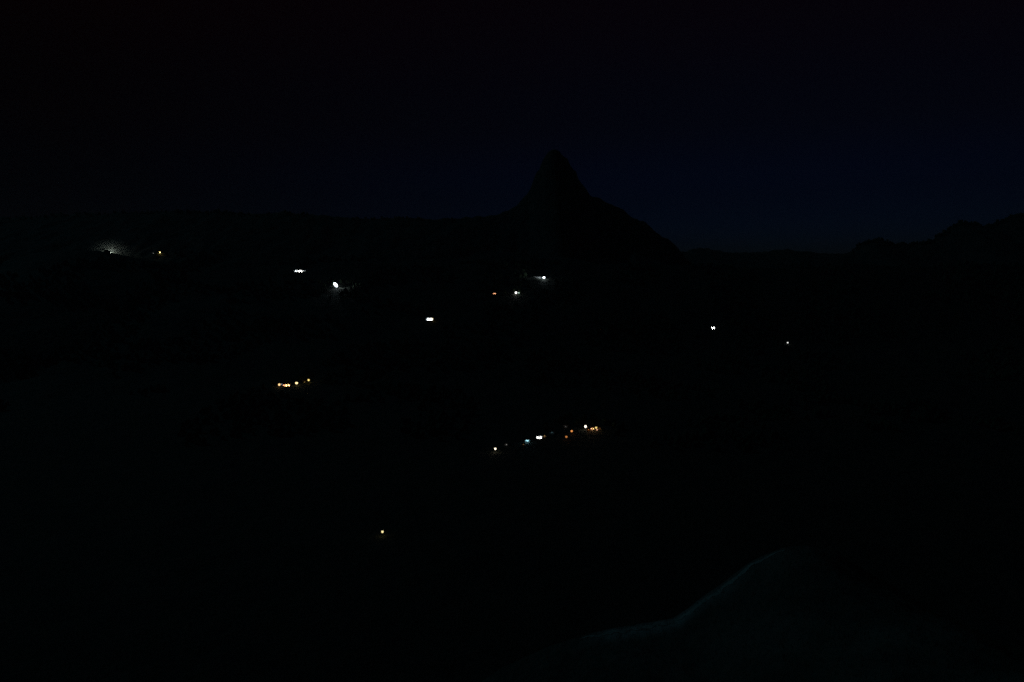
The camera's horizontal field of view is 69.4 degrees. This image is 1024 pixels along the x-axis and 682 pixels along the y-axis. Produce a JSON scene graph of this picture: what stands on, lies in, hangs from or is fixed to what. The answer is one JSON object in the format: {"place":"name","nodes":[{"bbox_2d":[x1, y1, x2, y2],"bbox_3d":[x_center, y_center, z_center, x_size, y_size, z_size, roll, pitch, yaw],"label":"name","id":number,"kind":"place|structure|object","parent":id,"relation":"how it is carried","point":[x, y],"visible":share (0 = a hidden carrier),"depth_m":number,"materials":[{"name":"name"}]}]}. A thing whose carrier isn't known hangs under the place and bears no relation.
{"place":"outdoors","nodes":[
{"label":"outdoors","id":0,"kind":"place"},
{"bbox_2d":[0,248,1023,681],"bbox_3d":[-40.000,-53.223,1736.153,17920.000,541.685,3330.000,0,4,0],"label":"valley terrain","id":1,"kind":"structure","parent":0,"point":[140,540],"depth_m":1377.86,"materials":[{"name":"black"}]},
{"bbox_2d":[293,270,307,272],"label":"long building","id":2,"kind":"structure","parent":1,"relation":"on","point":[295,271],"depth_m":3064.43,"materials":[{"name":"stone"}]},
{"bbox_2d":[0,149,1023,267],"bbox_3d":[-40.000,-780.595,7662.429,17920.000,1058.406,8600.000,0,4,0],"label":"mountain","id":3,"kind":"structure","parent":0,"point":[558,212],"depth_m":3762.98,"materials":[{"name":"black stone"}]},
{"bbox_2d":[9,208,1023,253],"bbox_3d":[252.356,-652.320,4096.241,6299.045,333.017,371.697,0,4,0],"label":"ridge woodland","id":4,"kind":"object","parent":3,"relation":"on","point":[944,231],"visible":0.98,"depth_m":4226.61,"materials":[{"name":"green plant"}]},
{"bbox_2d":[0,0,1023,253],"label":"sky","id":5,"kind":"structure","parent":0,"point":[729,126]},
{"bbox_2d":[482,545,1023,681],"bbox_3d":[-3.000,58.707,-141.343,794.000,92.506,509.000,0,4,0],"label":"hillside","id":6,"kind":"structure","parent":0,"point":[712,638],"depth_m":52.00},
{"bbox_2d":[580,550,784,638],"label":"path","id":7,"kind":"structure","parent":6,"relation":"on","point":[689,612],"depth_m":61.21,"materials":[{"name":"grey"}]},
{"bbox_2d":[480,545,1023,681],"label":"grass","id":8,"kind":"structure","parent":6,"relation":"on","point":[957,628],"depth_m":48.34,"materials":[{"name":"plant"}]}
]}

